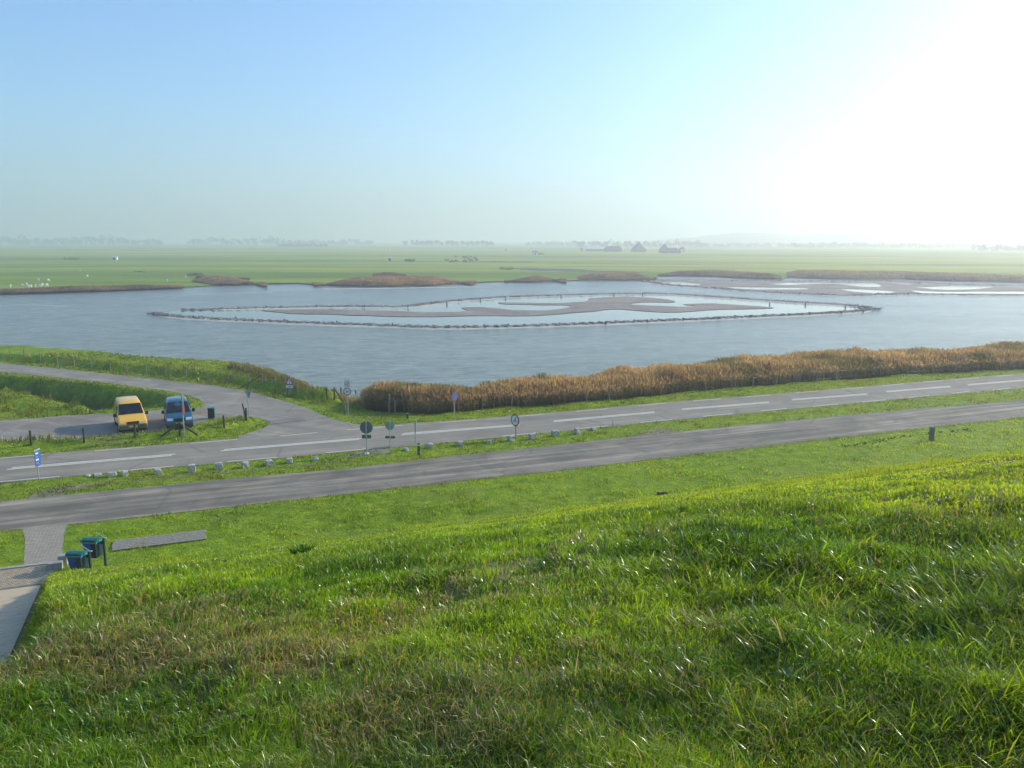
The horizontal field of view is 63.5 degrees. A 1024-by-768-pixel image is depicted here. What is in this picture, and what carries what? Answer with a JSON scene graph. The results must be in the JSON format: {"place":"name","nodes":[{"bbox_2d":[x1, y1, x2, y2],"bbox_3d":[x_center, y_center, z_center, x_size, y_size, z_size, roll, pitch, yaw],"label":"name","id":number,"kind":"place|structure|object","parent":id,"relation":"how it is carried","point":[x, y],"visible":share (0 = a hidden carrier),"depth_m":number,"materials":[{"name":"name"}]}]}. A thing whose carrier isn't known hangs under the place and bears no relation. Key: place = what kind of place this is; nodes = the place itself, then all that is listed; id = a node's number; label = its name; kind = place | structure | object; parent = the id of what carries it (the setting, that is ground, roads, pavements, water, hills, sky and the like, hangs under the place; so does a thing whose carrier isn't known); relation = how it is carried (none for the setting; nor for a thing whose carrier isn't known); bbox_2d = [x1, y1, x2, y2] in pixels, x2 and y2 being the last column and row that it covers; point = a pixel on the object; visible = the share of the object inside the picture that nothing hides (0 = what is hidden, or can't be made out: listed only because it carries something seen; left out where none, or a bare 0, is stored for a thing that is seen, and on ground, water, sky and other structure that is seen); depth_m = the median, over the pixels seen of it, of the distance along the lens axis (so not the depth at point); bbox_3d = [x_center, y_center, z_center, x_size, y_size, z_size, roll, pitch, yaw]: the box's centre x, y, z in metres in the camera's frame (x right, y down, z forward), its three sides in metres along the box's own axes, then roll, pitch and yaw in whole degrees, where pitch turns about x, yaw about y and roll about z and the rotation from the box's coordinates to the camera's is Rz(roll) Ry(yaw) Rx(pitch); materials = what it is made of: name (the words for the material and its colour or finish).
{"place":"outdoors","nodes":[
{"label":"outdoors","id":0,"kind":"place"},
{"bbox_2d":[0,585,39,662],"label":"ramp path","id":1,"kind":"structure","parent":0,"point":[15,605],"depth_m":13.90,"materials":[{"name":"concrete"}]},
{"bbox_2d":[23,525,65,564],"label":"paved path","id":2,"kind":"structure","parent":0,"point":[43,544],"depth_m":36.47,"materials":[{"name":"concrete"}]},
{"bbox_2d":[0,250,146,250],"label":"field ditch","id":3,"kind":"object","parent":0,"point":[69,250],"visible":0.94,"depth_m":1102.58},
{"bbox_2d":[27,481,120,499],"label":"dirt track","id":4,"kind":"structure","parent":0,"point":[35,496],"depth_m":43.99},
{"bbox_2d":[112,530,205,551],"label":"plank deck","id":5,"kind":"structure","parent":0,"point":[156,540],"depth_m":36.65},
{"bbox_2d":[0,363,359,441],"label":"side road","id":6,"kind":"structure","parent":0,"point":[224,401],"depth_m":63.05,"materials":[{"name":"asphalt"}]},
{"bbox_2d":[113,396,147,431],"bbox_3d":[-27.290,2.105,59.006,2.260,1.960,4.650,-6,11,-29],"label":"parked van","id":7,"kind":"object","parent":6,"relation":"on","point":[128,411],"visible":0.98,"depth_m":57.92,"materials":[{"name":"yellow paint"}]},
{"bbox_2d":[161,395,194,428],"bbox_3d":[-24.277,2.000,60.048,2.240,1.810,4.600,-4,11,-24],"label":"parked van","id":8,"kind":"object","parent":6,"relation":"on","point":[172,410],"visible":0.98,"depth_m":58.94,"materials":[{"name":"blue paint"}]},
{"bbox_2d":[191,407,206,414],"bbox_3d":[-24.657,2.132,64.576,1.811,0.001,2.627,-8,13,-40],"label":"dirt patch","id":9,"kind":"object","parent":6,"relation":"on","point":[200,410],"visible":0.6,"depth_m":64.50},
{"bbox_2d":[207,407,215,418],"bbox_3d":[-22.515,2.167,61.913,0.507,0.860,0.517,-2,10,-12],"label":"waste container","id":10,"kind":"object","parent":6,"relation":"on","point":[211,412],"visible":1,"depth_m":61.70,"materials":[{"name":"green plastic"}]},
{"bbox_2d":[202,245,235,245],"bbox_3d":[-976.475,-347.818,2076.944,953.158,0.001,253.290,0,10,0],"label":"field ditch","id":11,"kind":"object","parent":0,"point":[218,245],"visible":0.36,"depth_m":2100.13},
{"bbox_2d":[115,463,337,482],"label":"verge path","id":12,"kind":"structure","parent":0,"point":[227,472],"depth_m":47.60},
{"bbox_2d":[0,345,1023,767],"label":"ground","id":13,"kind":"structure","parent":0,"point":[104,399],"depth_m":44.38,"materials":[{"name":"plant"}]},
{"bbox_2d":[0,565,54,589],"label":"cobbled apron","id":14,"kind":"object","parent":13,"relation":"on","point":[22,577],"visible":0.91,"depth_m":32.79,"materials":[{"name":"stone"}]},
{"bbox_2d":[0,560,57,569],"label":"kerb","id":15,"kind":"structure","parent":13,"relation":"on","point":[23,566],"depth_m":33.77,"materials":[{"name":"concrete"}]},
{"bbox_2d":[34,448,40,478],"bbox_3d":[-26.452,4.583,46.123,0.095,1.940,0.580,0,10,0],"label":"town sign","id":16,"kind":"object","parent":13,"relation":"on","point":[37,456],"visible":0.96,"depth_m":46.10,"materials":[{"name":"metal"}]},
{"bbox_2d":[47,560,62,569],"bbox_3d":[-18.559,7.427,33.585,0.550,0.400,0.320,-4,11,-20],"label":"concrete block","id":17,"kind":"object","parent":13,"relation":"on","point":[55,565],"depth_m":33.47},
{"bbox_2d":[57,553,67,565],"bbox_3d":[-18.473,7.287,34.014,0.340,0.560,0.320,-4,11,-20],"label":"concrete block","id":18,"kind":"object","parent":13,"relation":"on","point":[63,558],"depth_m":33.88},
{"bbox_2d":[65,545,91,569],"bbox_3d":[-16.825,6.911,32.252,0.970,1.224,0.537,1,10,4],"label":"litter bin","id":19,"kind":"object","parent":13,"relation":"on","point":[77,559],"visible":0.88,"depth_m":32.09,"materials":[{"name":"green plastic"}]},
{"bbox_2d":[80,532,106,565],"bbox_3d":[-16.976,6.818,33.719,0.970,1.543,0.537,1,10,4],"label":"litter bin","id":20,"kind":"object","parent":13,"relation":"on","point":[96,545],"visible":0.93,"depth_m":33.55,"materials":[{"name":"green plastic"}]},
{"bbox_2d":[108,471,116,477],"bbox_3d":[-22.630,5.133,46.821,0.474,0.332,0.419,-5,10,-26],"label":"stone block","id":21,"kind":"object","parent":13,"relation":"on","point":[112,474],"depth_m":46.67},
{"bbox_2d":[4,408,246,445],"bbox_3d":[-26.244,3.284,55.145,17.306,1.219,2.998,-5,11,-29],"label":"wire fence","id":22,"kind":"object","parent":13,"relation":"on","point":[178,424],"visible":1,"depth_m":55.76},
{"bbox_2d":[123,470,128,476],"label":"stone block","id":23,"kind":"object","parent":13,"relation":"on","point":[125,473],"depth_m":46.81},
{"bbox_2d":[1,347,297,393],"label":"wire fence","id":24,"kind":"object","parent":13,"relation":"on","point":[185,372],"visible":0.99,"depth_m":79.72,"materials":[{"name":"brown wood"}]},
{"bbox_2d":[154,468,161,474],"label":"stone block","id":25,"kind":"object","parent":13,"relation":"on","point":[157,471],"depth_m":47.19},
{"bbox_2d":[181,393,184,436],"bbox_3d":[-22.175,2.201,55.774,0.111,3.200,0.866,-2,10,-12],"label":"mast sign","id":26,"kind":"object","parent":13,"relation":"on","point":[182,401],"visible":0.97,"depth_m":55.72,"materials":[{"name":"metal"}]},
{"bbox_2d":[188,464,195,472],"bbox_3d":[-18.484,4.892,47.746,0.433,0.546,0.424,0,9,-22],"label":"stone block","id":27,"kind":"object","parent":13,"relation":"on","point":[191,468],"depth_m":47.57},
{"bbox_2d":[215,462,222,469],"bbox_3d":[-17.142,4.809,48.349,0.481,0.492,0.419,-7,10,-20],"label":"stone block","id":28,"kind":"object","parent":13,"relation":"on","point":[219,465],"depth_m":48.17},
{"bbox_2d":[241,461,249,467],"bbox_3d":[-15.722,4.772,48.748,0.436,0.408,0.414,-4,13,-36],"label":"stone block","id":29,"kind":"object","parent":13,"relation":"on","point":[244,464],"depth_m":48.61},
{"bbox_2d":[245,390,251,417],"bbox_3d":[-19.413,1.594,60.908,0.727,2.238,0.105,6,11,30],"label":"yield sign","id":30,"kind":"object","parent":13,"relation":"on","point":[248,393],"visible":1,"depth_m":60.82,"materials":[{"name":"metal"}]},
{"bbox_2d":[265,459,273,465],"bbox_3d":[-14.441,4.704,49.144,0.454,0.405,0.425,-9,15,-27],"label":"stone block","id":31,"kind":"object","parent":13,"relation":"on","point":[268,462],"depth_m":49.02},
{"bbox_2d":[226,361,313,388],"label":"reeds","id":32,"kind":"object","parent":13,"relation":"on","point":[262,371],"visible":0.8,"depth_m":77.90,"materials":[{"name":"plant"}]},
{"bbox_2d":[285,375,293,388],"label":"warning sign","id":33,"kind":"object","parent":13,"relation":"on","point":[289,383],"visible":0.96,"depth_m":71.18,"materials":[{"name":"metal"}]},
{"bbox_2d":[286,457,292,463],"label":"stone block","id":34,"kind":"object","parent":13,"relation":"on","point":[289,460],"depth_m":49.46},
{"bbox_2d":[287,542,315,553],"bbox_3d":[-2.314,1.858,9.210,0.366,0.212,0.333,8,13,38],"label":"grass tuft","id":35,"kind":"object","parent":13,"relation":"on","point":[301,549],"visible":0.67,"depth_m":9.20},
{"bbox_2d":[343,379,350,413],"bbox_3d":[-12.607,1.090,63.402,0.620,2.940,0.120,1,10,4],"label":"zone sign","id":36,"kind":"object","parent":13,"relation":"on","point":[347,391],"visible":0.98,"depth_m":63.24,"materials":[{"name":"metal"}]},
{"bbox_2d":[336,389,361,402],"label":"reeds","id":37,"kind":"object","parent":13,"relation":"on","point":[350,398],"visible":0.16,"depth_m":70.30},
{"bbox_2d":[326,387,395,410],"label":"wire fence","id":38,"kind":"object","parent":13,"relation":"on","point":[334,390],"visible":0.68,"depth_m":68.33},
{"bbox_2d":[342,449,389,456],"bbox_3d":[-9.110,4.326,51.996,3.427,0.001,1.325,-5,11,-26],"label":"worn edge","id":39,"kind":"object","parent":13,"relation":"on","point":[383,451],"visible":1,"depth_m":52.06,"materials":[{"name":"soil"}]},
{"bbox_2d":[360,421,372,454],"bbox_3d":[-9.073,3.447,51.539,0.800,2.320,0.328,0,10,0],"label":"round sign","id":40,"kind":"object","parent":13,"relation":"on","point":[366,427],"visible":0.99,"depth_m":51.47,"materials":[{"name":"metal"}]},
{"bbox_2d":[388,394,390,412],"bbox_3d":[-9.535,1.609,64.148,0.170,1.650,0.170,1,10,6],"label":"wooden post","id":41,"kind":"object","parent":13,"relation":"on","point":[389,409],"visible":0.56,"depth_m":64.06,"materials":[{"name":"brown wood"}]},
{"bbox_2d":[385,421,394,450],"bbox_3d":[-7.736,3.374,52.448,0.620,2.150,0.103,-1,10,-5],"label":"round sign","id":42,"kind":"object","parent":13,"relation":"on","point":[389,425],"visible":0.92,"depth_m":52.37,"materials":[{"name":"metal"}]},
{"bbox_2d":[414,419,416,443],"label":"direction sign","id":43,"kind":"object","parent":13,"relation":"on","point":[415,422],"visible":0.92,"depth_m":54.11,"materials":[{"name":"metal"}]},
{"bbox_2d":[417,443,419,455],"bbox_3d":[-5.808,4.123,51.386,0.138,0.960,0.138,-4,11,-20],"label":"bollard","id":44,"kind":"object","parent":13,"relation":"on","point":[418,449],"visible":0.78,"depth_m":51.33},
{"bbox_2d":[426,443,433,448],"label":"stone block","id":45,"kind":"object","parent":13,"relation":"on","point":[429,445],"depth_m":53.12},
{"bbox_2d":[452,392,457,416],"bbox_3d":[-4.338,1.645,62.315,0.112,2.160,0.720,7,12,33],"label":"parking sign","id":46,"kind":"object","parent":13,"relation":"on","point":[454,396],"visible":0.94,"depth_m":62.24,"materials":[{"name":"metal"}]},
{"bbox_2d":[507,435,514,441],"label":"stone block","id":47,"kind":"object","parent":13,"relation":"on","point":[510,438],"depth_m":55.02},
{"bbox_2d":[0,350,1023,591],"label":"verge grass","id":48,"kind":"structure","parent":13,"relation":"on","point":[940,460],"depth_m":48.41,"materials":[{"name":"plant"}]},
{"bbox_2d":[511,414,518,437],"bbox_3d":[0.236,2.954,55.530,0.110,1.920,0.840,-8,13,-39],"label":"round sign","id":49,"kind":"object","parent":13,"relation":"on","point":[515,420],"visible":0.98,"depth_m":55.43,"materials":[{"name":"metal"}]},
{"bbox_2d":[528,433,536,439],"bbox_3d":[1.359,3.548,55.630,0.460,0.468,0.428,-5,10,-24],"label":"stone block","id":50,"kind":"object","parent":13,"relation":"on","point":[532,436],"depth_m":55.48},
{"bbox_2d":[551,430,559,436],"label":"stone block","id":51,"kind":"object","parent":13,"relation":"on","point":[554,432],"depth_m":56.38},
{"bbox_2d":[573,427,580,433],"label":"stone block","id":52,"kind":"object","parent":13,"relation":"on","point":[576,430],"depth_m":57.01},
{"bbox_2d":[624,428,683,438],"bbox_3d":[9.585,3.471,56.913,4.849,0.001,2.043,-8,13,-40],"label":"gravel apron","id":53,"kind":"object","parent":13,"relation":"on","point":[654,432],"visible":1,"depth_m":57.48,"materials":[{"name":"gravel"}]},
{"bbox_2d":[358,340,1023,413],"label":"reeds","id":54,"kind":"object","parent":13,"relation":"on","point":[429,398],"visible":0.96,"depth_m":73.94,"materials":[{"name":"plant"}]},
{"bbox_2d":[394,360,1005,409],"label":"wire fence","id":55,"kind":"object","parent":13,"relation":"on","point":[712,387],"visible":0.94,"depth_m":73.69,"materials":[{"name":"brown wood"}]},
{"bbox_2d":[778,665,800,682],"bbox_3d":[1.231,1.282,3.692,0.125,0.059,0.109,-2,10,-12],"label":"leafy weed","id":56,"kind":"object","parent":13,"relation":"on","point":[785,671],"visible":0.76,"depth_m":3.69,"materials":[{"name":"green plant"}]},
{"bbox_2d":[809,546,830,555],"bbox_3d":[2.063,1.128,5.542,0.140,0.076,0.123,4,11,24],"label":"leafy weed","id":57,"kind":"object","parent":13,"relation":"on","point":[821,552],"visible":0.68,"depth_m":5.55,"materials":[{"name":"green plant"}]},
{"bbox_2d":[841,435,911,446],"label":"dug soil","id":58,"kind":"structure","parent":13,"relation":"on","point":[873,441],"depth_m":54.62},
{"bbox_2d":[929,426,934,440],"bbox_3d":[27.970,3.402,55.086,0.254,1.110,0.254,-4,11,-20],"label":"bollard","id":59,"kind":"object","parent":13,"relation":"on","point":[931,433],"visible":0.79,"depth_m":54.99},
{"bbox_2d":[0,276,1023,399],"bbox_3d":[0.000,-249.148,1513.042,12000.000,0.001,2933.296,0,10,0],"label":"water","id":60,"kind":"structure","parent":0,"point":[123,322],"depth_m":127.44,"materials":[{"name":"liquid"}]},
{"bbox_2d":[6,296,89,298],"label":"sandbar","id":61,"kind":"structure","parent":60,"relation":"on","point":[32,298],"depth_m":203.47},
{"bbox_2d":[312,276,475,285],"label":"reeds","id":62,"kind":"object","parent":60,"relation":"on","point":[399,281],"visible":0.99,"depth_m":259.54,"materials":[{"name":"plant"}]},
{"bbox_2d":[317,286,486,288],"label":"sandbar","id":63,"kind":"structure","parent":60,"relation":"on","point":[403,287],"depth_m":248.76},
{"bbox_2d":[164,295,860,325],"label":"lagoon","id":64,"kind":"structure","parent":60,"relation":"in","point":[612,315],"depth_m":162.03,"materials":[{"name":"liquid"}]},
{"bbox_2d":[262,296,773,316],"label":"mudflat","id":65,"kind":"structure","parent":64,"relation":"on","point":[601,303],"depth_m":170.60,"materials":[{"name":"soil"}]},
{"bbox_2d":[146,292,881,327],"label":"bank rubble","id":66,"kind":"object","parent":60,"relation":"on","point":[867,308],"visible":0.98,"depth_m":153.71,"materials":[{"name":"stone"}]},
{"bbox_2d":[650,280,1023,294],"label":"mudflat","id":67,"kind":"structure","parent":60,"relation":"on","point":[838,288],"depth_m":249.79,"materials":[{"name":"soil"}]},
{"bbox_2d":[665,282,699,285],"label":"tidal pool","id":68,"kind":"structure","parent":67,"relation":"on","point":[682,283],"depth_m":272.61,"materials":[{"name":"liquid"}]},
{"bbox_2d":[728,287,808,289],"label":"tidal pool","id":69,"kind":"structure","parent":67,"relation":"on","point":[767,288],"depth_m":244.50,"materials":[{"name":"liquid"}]},
{"bbox_2d":[777,282,880,286],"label":"tidal pool","id":70,"kind":"structure","parent":67,"relation":"on","point":[863,284],"depth_m":272.61,"materials":[{"name":"liquid"}]},
{"bbox_2d":[842,289,893,292],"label":"tidal pool","id":71,"kind":"structure","parent":67,"relation":"on","point":[869,291],"depth_m":230.26,"materials":[{"name":"liquid"}]},
{"bbox_2d":[891,283,922,284],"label":"tidal pool","id":72,"kind":"structure","parent":67,"relation":"on","point":[907,283],"depth_m":272.61,"materials":[{"name":"liquid"}]},
{"bbox_2d":[916,286,990,289],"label":"tidal pool","id":73,"kind":"structure","parent":67,"relation":"on","point":[959,287],"depth_m":249.65,"materials":[{"name":"liquid"}]},
{"bbox_2d":[914,291,1023,293],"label":"tidal pool","id":74,"kind":"structure","parent":67,"relation":"on","point":[973,292],"depth_m":225.88,"materials":[{"name":"liquid"}]},
{"bbox_2d":[0,241,1023,288],"bbox_3d":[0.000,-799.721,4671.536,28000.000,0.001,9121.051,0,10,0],"label":"polder","id":75,"kind":"structure","parent":0,"point":[156,264],"depth_m":539.39,"materials":[{"name":"plant"}]},
{"bbox_2d":[0,234,163,244],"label":"distant wood","id":76,"kind":"object","parent":75,"relation":"on","point":[53,241],"visible":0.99,"depth_m":2178.70,"materials":[{"name":"green plant"}]},
{"bbox_2d":[0,255,340,256],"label":"field ditch","id":77,"kind":"object","parent":75,"relation":"in","point":[304,255],"visible":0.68,"depth_m":746.24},
{"bbox_2d":[193,275,266,286],"bbox_3d":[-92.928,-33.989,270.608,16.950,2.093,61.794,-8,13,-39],"label":"reeds","id":78,"kind":"object","parent":75,"relation":"on","point":[221,280],"visible":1,"depth_m":263.96,"materials":[{"name":"plant"}]},
{"bbox_2d":[57,259,501,261],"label":"field ditch","id":79,"kind":"object","parent":75,"relation":"in","point":[306,260],"visible":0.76,"depth_m":564.88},
{"bbox_2d":[187,235,373,244],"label":"distant wood","id":80,"kind":"object","parent":75,"relation":"on","point":[268,241],"visible":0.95,"depth_m":2187.98,"materials":[{"name":"green plant"}]},
{"bbox_2d":[277,243,327,246],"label":"distant wood","id":81,"kind":"object","parent":75,"relation":"on","point":[298,245],"visible":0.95,"depth_m":1676.72,"materials":[{"name":"green plant"}]},
{"bbox_2d":[373,272,406,275],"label":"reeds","id":82,"kind":"object","parent":75,"relation":"on","point":[388,274],"visible":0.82,"depth_m":318.81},
{"bbox_2d":[504,275,566,282],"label":"reeds","id":83,"kind":"object","parent":75,"relation":"on","point":[536,278],"visible":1,"depth_m":280.70,"materials":[{"name":"plant"}]},
{"bbox_2d":[370,247,703,250],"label":"field ditch","id":84,"kind":"object","parent":75,"relation":"in","point":[532,248],"visible":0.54,"depth_m":1359.26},
{"bbox_2d":[504,268,640,272],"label":"field ditch","id":85,"kind":"object","parent":75,"relation":"in","point":[568,270],"visible":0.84,"depth_m":378.90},
{"bbox_2d":[526,239,707,246],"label":"distant wood","id":86,"kind":"object","parent":75,"relation":"on","point":[605,243],"visible":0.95,"depth_m":1560.15,"materials":[{"name":"green plant"}]},
{"bbox_2d":[578,272,655,279],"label":"reeds","id":87,"kind":"object","parent":75,"relation":"on","point":[615,276],"visible":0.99,"depth_m":295.01,"materials":[{"name":"plant"}]},
{"bbox_2d":[631,241,645,251],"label":"farmhouse","id":88,"kind":"object","parent":75,"relation":"on","point":[638,247],"visible":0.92,"depth_m":961.31,"materials":[{"name":"brick"}]},
{"bbox_2d":[658,243,667,252],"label":"farmhouse","id":89,"kind":"object","parent":75,"relation":"on","point":[663,246],"visible":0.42,"depth_m":901.23,"materials":[{"name":"brick"}]},
{"bbox_2d":[569,266,789,268],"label":"field ditch","id":90,"kind":"object","parent":75,"relation":"in","point":[679,267],"visible":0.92,"depth_m":419.75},
{"bbox_2d":[657,269,781,278],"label":"reeds","id":91,"kind":"object","parent":75,"relation":"on","point":[729,273],"visible":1,"depth_m":322.99,"materials":[{"name":"plant"}]},
{"bbox_2d":[611,261,1022,265],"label":"field ditch","id":92,"kind":"object","parent":75,"relation":"in","point":[814,263],"visible":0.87,"depth_m":491.34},
{"bbox_2d":[704,241,978,246],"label":"distant wood","id":93,"kind":"object","parent":75,"relation":"on","point":[854,244],"visible":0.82,"depth_m":1560.86,"materials":[{"name":"green plant"}]},
{"bbox_2d":[971,243,1023,250],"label":"distant wood","id":94,"kind":"object","parent":75,"relation":"on","point":[1001,246],"visible":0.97,"depth_m":1092.51,"materials":[{"name":"green plant"}]},
{"bbox_2d":[0,400,1023,529],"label":"service road","id":95,"kind":"structure","parent":0,"point":[103,505],"depth_m":48.43,"materials":[{"name":"asphalt"}]},
{"bbox_2d":[0,373,1023,482],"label":"road","id":96,"kind":"structure","parent":0,"point":[197,453],"depth_m":57.76,"materials":[{"name":"asphalt"}]},
{"bbox_2d":[0,375,1023,481],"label":"road marking","id":97,"kind":"object","parent":96,"relation":"on","point":[457,429],"visible":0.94,"depth_m":57.73,"materials":[{"name":"paint"}]},
{"bbox_2d":[0,0,1023,240],"label":"sky","id":98,"kind":"structure","parent":0,"point":[164,120],"materials":[{"name":"blue"}]},
{"bbox_2d":[147,309,877,329],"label":"stone bank","id":99,"kind":"structure","parent":0,"point":[479,327],"depth_m":141.82,"materials":[{"name":"stone"}]},
{"bbox_2d":[186,293,863,309],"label":"stone bank","id":100,"kind":"structure","parent":0,"point":[465,300],"depth_m":187.61,"materials":[{"name":"stone"}]},
{"bbox_2d":[586,247,604,250],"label":"barn","id":101,"kind":"structure","parent":0,"point":[594,248],"depth_m":1029.65,"materials":[{"name":"brick"}]},
{"bbox_2d":[184,275,1023,287],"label":"bank","id":102,"kind":"structure","parent":0,"point":[602,280],"depth_m":281.14,"materials":[{"name":"plant"}]},
{"bbox_2d":[0,284,183,293],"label":"reeds","id":103,"kind":"object","parent":102,"relation":"on","point":[75,288],"visible":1,"depth_m":227.04,"materials":[{"name":"plant"}]},
{"bbox_2d":[787,270,1023,281],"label":"reeds","id":104,"kind":"object","parent":102,"relation":"on","point":[883,274],"visible":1,"depth_m":301.74,"materials":[{"name":"plant"}]},
{"bbox_2d":[604,246,621,251],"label":"barn","id":105,"kind":"structure","parent":0,"point":[612,248],"depth_m":983.06,"materials":[{"name":"brick"}]},
{"bbox_2d":[661,248,680,252],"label":"barn","id":106,"kind":"structure","parent":0,"point":[670,250],"depth_m":865.32,"materials":[{"name":"brick"}]},
{"bbox_2d":[631,232,1023,244],"bbox_3d":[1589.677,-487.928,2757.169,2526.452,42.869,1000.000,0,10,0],"label":"dunes","id":107,"kind":"structure","parent":0,"point":[760,238],"depth_m":2574.71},
{"bbox_2d":[639,281,1023,296],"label":"bank","id":108,"kind":"structure","parent":0,"point":[866,295],"depth_m":215.75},
{"bbox_2d":[636,279,1023,295],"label":"bank rubble","id":109,"kind":"object","parent":108,"relation":"on","point":[856,294],"visible":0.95,"depth_m":256.72,"materials":[{"name":"stone"}]},
{"bbox_2d":[661,280,1023,286],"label":"bank","id":110,"kind":"structure","parent":0,"point":[843,281],"depth_m":283.95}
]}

